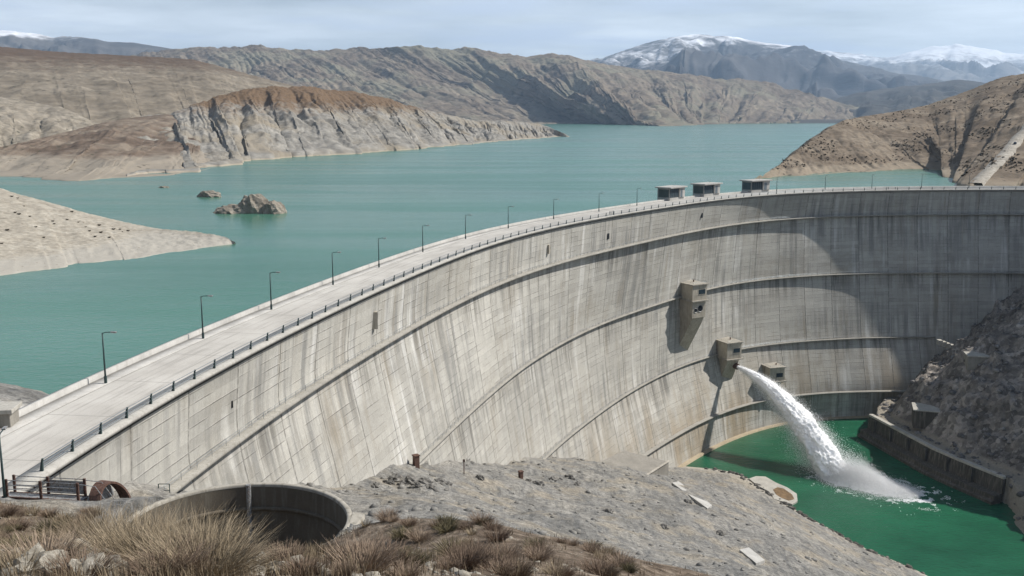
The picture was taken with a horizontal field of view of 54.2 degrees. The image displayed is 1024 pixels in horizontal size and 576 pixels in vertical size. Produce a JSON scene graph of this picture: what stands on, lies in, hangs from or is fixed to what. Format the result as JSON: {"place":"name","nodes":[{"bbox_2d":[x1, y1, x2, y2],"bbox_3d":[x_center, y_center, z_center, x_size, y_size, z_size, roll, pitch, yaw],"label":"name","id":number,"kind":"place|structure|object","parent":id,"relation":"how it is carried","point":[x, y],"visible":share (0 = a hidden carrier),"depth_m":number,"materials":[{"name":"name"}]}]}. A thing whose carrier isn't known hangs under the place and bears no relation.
{"place":"outdoors","nodes":[
{"label":"outdoors","id":0,"kind":"place"},
{"bbox_2d":[0,97,98,146],"bbox_3d":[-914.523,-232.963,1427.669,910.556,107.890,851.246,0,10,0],"label":"pale hill","id":1,"kind":"structure","parent":0,"point":[21,120],"depth_m":1298.95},
{"bbox_2d":[0,30,170,55],"bbox_3d":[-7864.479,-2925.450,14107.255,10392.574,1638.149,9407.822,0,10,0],"label":"mountains","id":2,"kind":"structure","parent":0,"point":[23,40],"depth_m":13718.84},
{"bbox_2d":[0,114,222,180],"bbox_3d":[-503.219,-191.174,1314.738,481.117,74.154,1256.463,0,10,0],"label":"brown slope","id":3,"kind":"structure","parent":0,"point":[113,149],"depth_m":931.40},
{"bbox_2d":[0,188,235,275],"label":"sandy spit","id":4,"kind":"structure","parent":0,"point":[25,246],"depth_m":352.81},
{"bbox_2d":[0,47,292,123],"bbox_3d":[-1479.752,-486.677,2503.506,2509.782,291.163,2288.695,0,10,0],"label":"plateau hill","id":5,"kind":"structure","parent":0,"point":[99,88],"depth_m":1958.14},
{"bbox_2d":[127,86,568,175],"bbox_3d":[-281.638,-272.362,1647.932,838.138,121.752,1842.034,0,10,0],"label":"badland headland","id":6,"kind":"structure","parent":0,"point":[240,127],"depth_m":1403.28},
{"bbox_2d":[0,383,926,575],"bbox_3d":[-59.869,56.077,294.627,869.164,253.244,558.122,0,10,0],"label":"bank terrain","id":7,"kind":"structure","parent":0,"point":[795,544],"depth_m":262.40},
{"bbox_2d":[0,426,7,497],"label":"street lamp","id":8,"kind":"object","parent":7,"relation":"on","point":[2,469],"visible":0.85,"depth_m":105.89,"materials":[{"name":"metal"}]},
{"bbox_2d":[0,401,21,427],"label":"concrete kiosk","id":9,"kind":"object","parent":7,"relation":"on","point":[9,414],"visible":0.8,"depth_m":133.59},
{"bbox_2d":[1,501,21,517],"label":"dry shrub","id":10,"kind":"object","parent":7,"relation":"on","point":[10,512],"visible":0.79,"depth_m":62.95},
{"bbox_2d":[0,541,29,567],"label":"grass tuft","id":11,"kind":"object","parent":7,"relation":"on","point":[13,557],"visible":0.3,"depth_m":16.89,"materials":[{"name":"plant"}]},
{"bbox_2d":[3,515,36,530],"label":"dry shrub","id":12,"kind":"object","parent":7,"relation":"on","point":[23,523],"visible":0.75,"depth_m":58.24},
{"bbox_2d":[0,530,40,547],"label":"dry shrub","id":13,"kind":"object","parent":7,"relation":"on","point":[5,543],"visible":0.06,"depth_m":21.23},
{"bbox_2d":[13,506,28,516],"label":"dry shrub","id":14,"kind":"object","parent":7,"relation":"on","point":[20,513],"visible":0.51,"depth_m":64.22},
{"bbox_2d":[0,541,42,575],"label":"grass tuft","id":15,"kind":"object","parent":7,"relation":"on","point":[10,561],"visible":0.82,"depth_m":15.98,"materials":[{"name":"plant"}]},
{"bbox_2d":[0,551,61,575],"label":"boulder","id":16,"kind":"object","parent":7,"relation":"on","point":[22,559],"visible":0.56,"depth_m":15.95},
{"bbox_2d":[22,504,40,515],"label":"grass tuft","id":17,"kind":"object","parent":7,"relation":"on","point":[35,511],"visible":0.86,"depth_m":65.39,"materials":[{"name":"plant"}]},
{"bbox_2d":[21,542,67,575],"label":"boulder","id":18,"kind":"object","parent":7,"relation":"on","point":[51,555],"visible":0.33,"depth_m":16.31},
{"bbox_2d":[27,516,63,532],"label":"dry shrub","id":19,"kind":"object","parent":7,"relation":"on","point":[48,524],"visible":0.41,"depth_m":59.74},
{"bbox_2d":[0,523,93,562],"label":"dry shrub","id":20,"kind":"object","parent":7,"relation":"on","point":[50,546],"visible":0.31,"depth_m":18.32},
{"bbox_2d":[33,505,60,517],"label":"dry shrub","id":21,"kind":"object","parent":7,"relation":"on","point":[50,512],"visible":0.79,"depth_m":65.85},
{"bbox_2d":[2,474,113,500],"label":"steel footbridge","id":22,"kind":"object","parent":7,"relation":"on","point":[77,488],"visible":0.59,"depth_m":106.89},
{"bbox_2d":[45,525,107,543],"bbox_3d":[-9.940,5.849,22.615,1.853,0.571,1.869,-12,11,-32],"label":"dry shrub","id":23,"kind":"object","parent":7,"relation":"on","point":[73,536],"visible":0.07,"depth_m":23.08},
{"bbox_2d":[32,537,128,575],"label":"dry shrub","id":24,"kind":"object","parent":7,"relation":"on","point":[105,565],"visible":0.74,"depth_m":16.26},
{"bbox_2d":[76,507,98,520],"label":"dry shrub","id":25,"kind":"object","parent":7,"relation":"on","point":[93,513],"visible":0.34,"depth_m":98.69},
{"bbox_2d":[18,496,163,547],"bbox_3d":[-10.568,6.227,25.291,3.552,1.066,3.556,0,11,9],"label":"grass tuft","id":26,"kind":"object","parent":7,"relation":"on","point":[73,524],"visible":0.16,"depth_m":25.88,"materials":[{"name":"plant"}]},
{"bbox_2d":[67,552,117,575],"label":"boulder","id":27,"kind":"object","parent":7,"relation":"on","point":[85,564],"visible":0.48,"depth_m":16.31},
{"bbox_2d":[87,480,130,500],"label":"steel hood","id":28,"kind":"object","parent":7,"relation":"on","point":[119,488],"visible":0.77,"depth_m":107.61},
{"bbox_2d":[105,555,128,575],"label":"boulder","id":29,"kind":"object","parent":7,"relation":"on","point":[112,560],"visible":0.09,"depth_m":17.11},
{"bbox_2d":[41,497,201,550],"bbox_3d":[-7.406,5.098,19.414,3.354,0.912,3.358,10,18,26],"label":"grass tuft","id":30,"kind":"object","parent":7,"relation":"on","point":[119,529],"visible":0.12,"depth_m":20.09,"materials":[{"name":"plant"}]},
{"bbox_2d":[115,540,201,575],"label":"dry shrub","id":31,"kind":"object","parent":7,"relation":"on","point":[173,569],"visible":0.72,"depth_m":16.23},
{"bbox_2d":[53,500,267,573],"bbox_3d":[-6.295,4.708,18.246,3.920,1.062,4.007,-2,5,-13],"label":"grass tuft","id":32,"kind":"object","parent":7,"relation":"on","point":[125,545],"visible":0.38,"depth_m":18.74,"materials":[{"name":"plant"}]},
{"bbox_2d":[116,528,220,574],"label":"dry shrub","id":33,"kind":"object","parent":7,"relation":"on","point":[198,552],"visible":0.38,"depth_m":17.00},
{"bbox_2d":[109,503,292,575],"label":"grass tuft","id":34,"kind":"object","parent":7,"relation":"on","point":[229,557],"visible":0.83,"depth_m":17.28,"materials":[{"name":"plant"}]},
{"bbox_2d":[184,552,217,575],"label":"dry shrub","id":35,"kind":"object","parent":7,"relation":"on","point":[204,567],"visible":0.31,"depth_m":16.84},
{"bbox_2d":[124,482,364,549],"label":"spillway shaft","id":36,"kind":"object","parent":7,"relation":"on","point":[303,513],"visible":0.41,"depth_m":112.43,"materials":[{"name":"concrete"}]},
{"bbox_2d":[266,561,287,573],"bbox_3d":[-4.506,5.463,19.136,0.590,0.490,0.545,8,12,38],"label":"boulder","id":37,"kind":"object","parent":7,"relation":"on","point":[273,568],"visible":0.23,"depth_m":19.07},
{"bbox_2d":[260,538,313,559],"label":"dry shrub","id":38,"kind":"object","parent":7,"relation":"on","point":[293,545],"visible":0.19,"depth_m":20.31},
{"bbox_2d":[266,544,309,561],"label":"dry shrub","id":39,"kind":"object","parent":7,"relation":"on","point":[295,549],"visible":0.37,"depth_m":19.98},
{"bbox_2d":[275,550,332,575],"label":"dry shrub","id":40,"kind":"object","parent":7,"relation":"on","point":[300,566],"visible":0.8,"depth_m":18.21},
{"bbox_2d":[14,514,652,575],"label":"pebbles","id":41,"kind":"object","parent":7,"relation":"on","point":[461,572],"visible":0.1,"depth_m":23.33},
{"bbox_2d":[324,559,358,575],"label":"dry shrub","id":42,"kind":"object","parent":7,"relation":"on","point":[340,565],"visible":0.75,"depth_m":18.10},
{"bbox_2d":[0,500,707,575],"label":"dry grass","id":43,"kind":"structure","parent":7,"relation":"on","point":[312,552],"depth_m":17.95,"materials":[{"name":"plant"}]},
{"bbox_2d":[312,528,408,575],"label":"dry shrub","id":44,"kind":"object","parent":7,"relation":"on","point":[369,559],"visible":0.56,"depth_m":20.41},
{"bbox_2d":[368,506,403,521],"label":"dry shrub","id":45,"kind":"object","parent":7,"relation":"on","point":[382,516],"visible":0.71,"depth_m":72.83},
{"bbox_2d":[355,533,424,568],"bbox_3d":[-2.805,6.195,22.990,1.831,0.634,1.846,5,9,9],"label":"dry shrub","id":46,"kind":"object","parent":7,"relation":"on","point":[404,554],"visible":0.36,"depth_m":23.24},
{"bbox_2d":[384,513,400,522],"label":"dry shrub","id":47,"kind":"object","parent":7,"relation":"on","point":[391,520],"visible":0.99,"depth_m":71.29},
{"bbox_2d":[388,473,402,481],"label":"broken rock","id":48,"kind":"object","parent":7,"relation":"on","point":[395,477],"visible":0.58,"depth_m":233.08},
{"bbox_2d":[388,525,419,540],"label":"dry shrub","id":49,"kind":"object","parent":7,"relation":"on","point":[394,533],"visible":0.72,"depth_m":66.31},
{"bbox_2d":[384,556,427,575],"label":"dry shrub","id":50,"kind":"object","parent":7,"relation":"on","point":[403,568],"visible":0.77,"depth_m":20.54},
{"bbox_2d":[398,516,418,526],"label":"dry shrub","id":51,"kind":"object","parent":7,"relation":"on","point":[405,523],"visible":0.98,"depth_m":69.33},
{"bbox_2d":[401,474,418,484],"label":"broken rock","id":52,"kind":"object","parent":7,"relation":"on","point":[409,479],"visible":0.68,"depth_m":230.42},
{"bbox_2d":[387,547,435,568],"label":"dry shrub","id":53,"kind":"object","parent":7,"relation":"on","point":[421,558],"visible":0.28,"depth_m":24.01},
{"bbox_2d":[412,453,419,468],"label":"rusty cabinet","id":54,"kind":"object","parent":7,"relation":"on","point":[416,461],"visible":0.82,"depth_m":254.22,"materials":[{"name":"metal"}]},
{"bbox_2d":[403,525,435,542],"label":"dry shrub","id":55,"kind":"object","parent":7,"relation":"on","point":[417,537],"visible":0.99,"depth_m":64.87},
{"bbox_2d":[418,478,432,484],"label":"broken rock","id":56,"kind":"object","parent":7,"relation":"on","point":[426,481],"visible":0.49,"depth_m":233.38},
{"bbox_2d":[430,518,462,533],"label":"dry shrub","id":57,"kind":"object","parent":7,"relation":"on","point":[443,528],"visible":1,"depth_m":65.58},
{"bbox_2d":[434,514,460,524],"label":"dry shrub","id":58,"kind":"object","parent":7,"relation":"on","point":[446,518],"visible":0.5,"depth_m":68.43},
{"bbox_2d":[430,554,464,570],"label":"dry shrub","id":59,"kind":"object","parent":7,"relation":"on","point":[444,565],"visible":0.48,"depth_m":25.65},
{"bbox_2d":[428,534,473,555],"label":"dry shrub","id":60,"kind":"object","parent":7,"relation":"on","point":[447,542],"visible":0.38,"depth_m":37.34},
{"bbox_2d":[434,539,491,570],"bbox_3d":[-1.246,7.021,26.000,1.596,0.570,1.583,3,15,24],"label":"dry shrub","id":61,"kind":"object","parent":7,"relation":"on","point":[469,561],"visible":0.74,"depth_m":26.13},
{"bbox_2d":[455,519,476,529],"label":"dry shrub","id":62,"kind":"object","parent":7,"relation":"on","point":[467,525],"visible":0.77,"depth_m":66.34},
{"bbox_2d":[443,536,497,554],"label":"dry shrub","id":63,"kind":"object","parent":7,"relation":"on","point":[470,545],"visible":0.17,"depth_m":36.31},
{"bbox_2d":[446,541,500,567],"bbox_3d":[-1.130,7.329,27.114,1.607,0.522,1.594,4,10,12],"label":"dry shrub","id":64,"kind":"object","parent":7,"relation":"on","point":[488,555],"visible":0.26,"depth_m":27.34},
{"bbox_2d":[466,510,497,523],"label":"dry shrub","id":65,"kind":"object","parent":7,"relation":"on","point":[477,517],"visible":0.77,"depth_m":68.92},
{"bbox_2d":[479,517,505,530],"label":"dry shrub","id":66,"kind":"object","parent":7,"relation":"on","point":[488,526],"visible":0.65,"depth_m":66.89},
{"bbox_2d":[479,524,513,542],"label":"dry shrub","id":67,"kind":"object","parent":7,"relation":"on","point":[497,537],"visible":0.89,"depth_m":61.17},
{"bbox_2d":[467,541,526,568],"bbox_3d":[-0.489,7.898,29.032,2.207,0.706,2.068,2,10,-14],"label":"dry shrub","id":68,"kind":"object","parent":7,"relation":"on","point":[504,554],"visible":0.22,"depth_m":29.39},
{"bbox_2d":[476,556,519,575],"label":"dry shrub","id":69,"kind":"object","parent":7,"relation":"on","point":[507,565],"visible":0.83,"depth_m":26.38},
{"bbox_2d":[485,539,524,559],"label":"dry shrub","id":70,"kind":"object","parent":7,"relation":"on","point":[505,547],"visible":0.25,"depth_m":36.41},
{"bbox_2d":[0,186,1023,496],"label":"arch dam","id":71,"kind":"structure","parent":7,"relation":"on","point":[556,340],"depth_m":390.67,"materials":[{"name":"concrete"}]},
{"bbox_2d":[102,331,116,382],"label":"street lamp","id":72,"kind":"object","parent":71,"relation":"on","point":[105,378],"visible":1,"depth_m":154.80,"materials":[{"name":"metal"}]},
{"bbox_2d":[200,295,212,338],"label":"street lamp","id":73,"kind":"object","parent":71,"relation":"on","point":[202,315],"visible":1,"depth_m":186.08,"materials":[{"name":"metal"}]},
{"bbox_2d":[40,187,1023,470],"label":"crest railing","id":74,"kind":"object","parent":71,"relation":"on","point":[42,465],"visible":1,"depth_m":202.85,"materials":[{"name":"grey metal"}]},
{"bbox_2d":[655,185,687,200],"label":"gatehouse","id":75,"kind":"object","parent":71,"relation":"on","point":[671,192],"visible":1,"depth_m":494.80,"materials":[{"name":"concrete"}]},
{"bbox_2d":[679,278,708,349],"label":"outlet house","id":76,"kind":"structure","parent":71,"relation":"attached to","point":[693,294],"depth_m":492.52,"materials":[{"name":"concrete"}]},
{"bbox_2d":[690,179,722,196],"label":"gatehouse","id":77,"kind":"object","parent":71,"relation":"on","point":[705,189],"visible":1,"depth_m":519.60,"materials":[{"name":"grey concrete"}]},
{"bbox_2d":[716,337,743,378],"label":"outlet house","id":78,"kind":"structure","parent":71,"relation":"attached to","point":[729,349],"depth_m":522.43,"materials":[{"name":"concrete"}]},
{"bbox_2d":[739,176,772,192],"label":"gatehouse","id":79,"kind":"object","parent":71,"relation":"on","point":[755,185],"visible":1,"depth_m":547.49,"materials":[{"name":"grey concrete"}]},
{"bbox_2d":[761,362,786,385],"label":"outlet house","id":80,"kind":"structure","parent":71,"relation":"attached to","point":[775,371],"depth_m":539.78,"materials":[{"name":"concrete"}]},
{"bbox_2d":[493,554,532,575],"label":"grass tuft","id":81,"kind":"object","parent":7,"relation":"on","point":[517,568],"visible":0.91,"depth_m":26.36,"materials":[{"name":"plant"}]},
{"bbox_2d":[491,555,540,575],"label":"dry shrub","id":82,"kind":"object","parent":7,"relation":"on","point":[525,573],"visible":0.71,"depth_m":26.55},
{"bbox_2d":[521,536,544,547],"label":"dry shrub","id":83,"kind":"object","parent":7,"relation":"on","point":[530,541],"visible":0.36,"depth_m":59.41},
{"bbox_2d":[521,546,553,561],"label":"dry shrub","id":84,"kind":"object","parent":7,"relation":"on","point":[544,556],"visible":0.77,"depth_m":52.27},
{"bbox_2d":[520,539,557,558],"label":"dry shrub","id":85,"kind":"object","parent":7,"relation":"on","point":[539,548],"visible":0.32,"depth_m":56.02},
{"bbox_2d":[538,558,569,575],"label":"grass tuft","id":86,"kind":"object","parent":7,"relation":"on","point":[557,567],"visible":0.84,"depth_m":31.94,"materials":[{"name":"plant"}]},
{"bbox_2d":[545,561,581,575],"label":"dry shrub","id":87,"kind":"object","parent":7,"relation":"on","point":[569,571],"visible":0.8,"depth_m":31.96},
{"bbox_2d":[563,537,580,545],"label":"dry shrub","id":88,"kind":"object","parent":7,"relation":"on","point":[572,542],"visible":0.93,"depth_m":66.22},
{"bbox_2d":[573,557,606,571],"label":"dry shrub","id":89,"kind":"object","parent":7,"relation":"on","point":[582,565],"visible":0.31,"depth_m":41.62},
{"bbox_2d":[579,540,604,553],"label":"dry shrub","id":90,"kind":"object","parent":7,"relation":"on","point":[586,547],"visible":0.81,"depth_m":64.86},
{"bbox_2d":[589,545,611,560],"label":"grass tuft","id":91,"kind":"object","parent":7,"relation":"on","point":[599,554],"visible":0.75,"depth_m":60.05,"materials":[{"name":"plant"}]},
{"bbox_2d":[582,553,623,575],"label":"dry shrub","id":92,"kind":"object","parent":7,"relation":"on","point":[595,568],"visible":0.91,"depth_m":38.96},
{"bbox_2d":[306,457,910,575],"bbox_3d":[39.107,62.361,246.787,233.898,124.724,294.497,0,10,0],"label":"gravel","id":93,"kind":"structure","parent":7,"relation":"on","point":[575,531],"depth_m":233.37,"materials":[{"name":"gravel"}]},
{"bbox_2d":[601,546,640,567],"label":"dry shrub","id":94,"kind":"object","parent":7,"relation":"on","point":[619,559],"visible":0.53,"depth_m":59.13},
{"bbox_2d":[619,562,641,572],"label":"dry shrub","id":95,"kind":"object","parent":7,"relation":"on","point":[630,569],"visible":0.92,"depth_m":54.69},
{"bbox_2d":[598,451,669,474],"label":"thrust block","id":96,"kind":"structure","parent":7,"relation":"on","point":[643,463],"depth_m":387.62,"materials":[{"name":"concrete"}]},
{"bbox_2d":[672,481,711,508],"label":"concrete strip","id":97,"kind":"object","parent":7,"relation":"on","point":[703,503],"visible":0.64,"depth_m":324.93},
{"bbox_2d":[739,547,764,565],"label":"flat slab","id":98,"kind":"structure","parent":7,"relation":"on","point":[756,559],"depth_m":259.28,"materials":[{"name":"concrete"}]},
{"bbox_2d":[749,476,797,505],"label":"landing slab","id":99,"kind":"structure","parent":7,"relation":"on","point":[785,494],"depth_m":450.93,"materials":[{"name":"concrete"}]},
{"bbox_2d":[704,467,924,573],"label":"shore stones","id":100,"kind":"object","parent":7,"relation":"on","point":[812,520],"visible":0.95,"depth_m":422.85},
{"bbox_2d":[0,123,956,393],"bbox_3d":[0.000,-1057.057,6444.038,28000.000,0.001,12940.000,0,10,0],"label":"reservoir water","id":101,"kind":"structure","parent":0,"point":[348,211],"depth_m":514.63,"materials":[{"name":"liquid"}]},
{"bbox_2d":[197,190,220,196],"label":"rock islet","id":102,"kind":"object","parent":101,"relation":"in","point":[211,193],"visible":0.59,"depth_m":574.21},
{"bbox_2d":[213,194,286,213],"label":"rock islet","id":103,"kind":"object","parent":101,"relation":"in","point":[255,204],"visible":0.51,"depth_m":476.62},
{"bbox_2d":[131,44,858,125],"bbox_3d":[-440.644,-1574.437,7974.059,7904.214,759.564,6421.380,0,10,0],"label":"brown range","id":104,"kind":"structure","parent":0,"point":[475,84],"depth_m":7263.68,"materials":[{"name":"stone"}]},
{"bbox_2d":[0,0,1023,59],"label":"sky","id":105,"kind":"structure","parent":0,"point":[582,29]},
{"bbox_2d":[590,34,943,99],"bbox_3d":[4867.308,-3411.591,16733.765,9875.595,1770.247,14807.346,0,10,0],"label":"snow mountain","id":106,"kind":"structure","parent":0,"point":[804,68],"depth_m":13478.12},
{"bbox_2d":[687,418,1023,575],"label":"pool water","id":107,"kind":"structure","parent":0,"point":[971,536],"depth_m":427.98,"materials":[{"name":"liquid"}]},
{"bbox_2d":[737,365,964,510],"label":"water jet","id":108,"kind":"object","parent":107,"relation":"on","point":[826,460],"visible":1,"depth_m":470.10},
{"bbox_2d":[790,80,984,122],"bbox_3d":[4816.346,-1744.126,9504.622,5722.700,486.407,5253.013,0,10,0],"label":"dark ridge","id":109,"kind":"structure","parent":0,"point":[879,101],"depth_m":8683.60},
{"bbox_2d":[755,74,1023,185],"bbox_3d":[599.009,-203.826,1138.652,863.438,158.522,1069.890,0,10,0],"label":"hill","id":110,"kind":"structure","parent":0,"point":[873,142],"depth_m":919.17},
{"bbox_2d":[772,76,1023,175],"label":"scrub","id":111,"kind":"object","parent":110,"relation":"on","point":[992,158],"visible":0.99,"depth_m":899.84,"materials":[{"name":"brown plant"}]},
{"bbox_2d":[818,44,1023,82],"bbox_3d":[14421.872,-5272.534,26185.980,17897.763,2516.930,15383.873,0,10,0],"label":"mountains","id":112,"kind":"structure","parent":0,"point":[959,62],"depth_m":25568.94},
{"bbox_2d":[876,285,1023,533],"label":"bank terrain","id":113,"kind":"structure","parent":0,"point":[992,421],"depth_m":484.85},
{"bbox_2d":[911,402,940,428],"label":"concrete hut","id":114,"kind":"object","parent":113,"relation":"on","point":[923,416],"visible":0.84,"depth_m":496.41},
{"bbox_2d":[857,414,1005,504],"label":"quay wall","id":115,"kind":"structure","parent":113,"relation":"on","point":[979,482],"depth_m":470.37,"materials":[{"name":"concrete"}]},
{"bbox_2d":[936,339,953,348],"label":"ledge steps","id":116,"kind":"structure","parent":113,"relation":"on","point":[945,344],"depth_m":557.25,"materials":[{"name":"concrete"}]},
{"bbox_2d":[876,296,1023,520],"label":"rubble","id":117,"kind":"object","parent":113,"relation":"on","point":[975,416],"visible":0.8,"depth_m":488.46,"materials":[{"name":"stone"}]},
{"bbox_2d":[963,351,989,370],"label":"concrete platform","id":118,"kind":"structure","parent":113,"relation":"on","point":[973,360],"depth_m":497.25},
{"bbox_2d":[970,124,1023,185],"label":"dirt road","id":119,"kind":"structure","parent":0,"point":[983,176],"depth_m":696.55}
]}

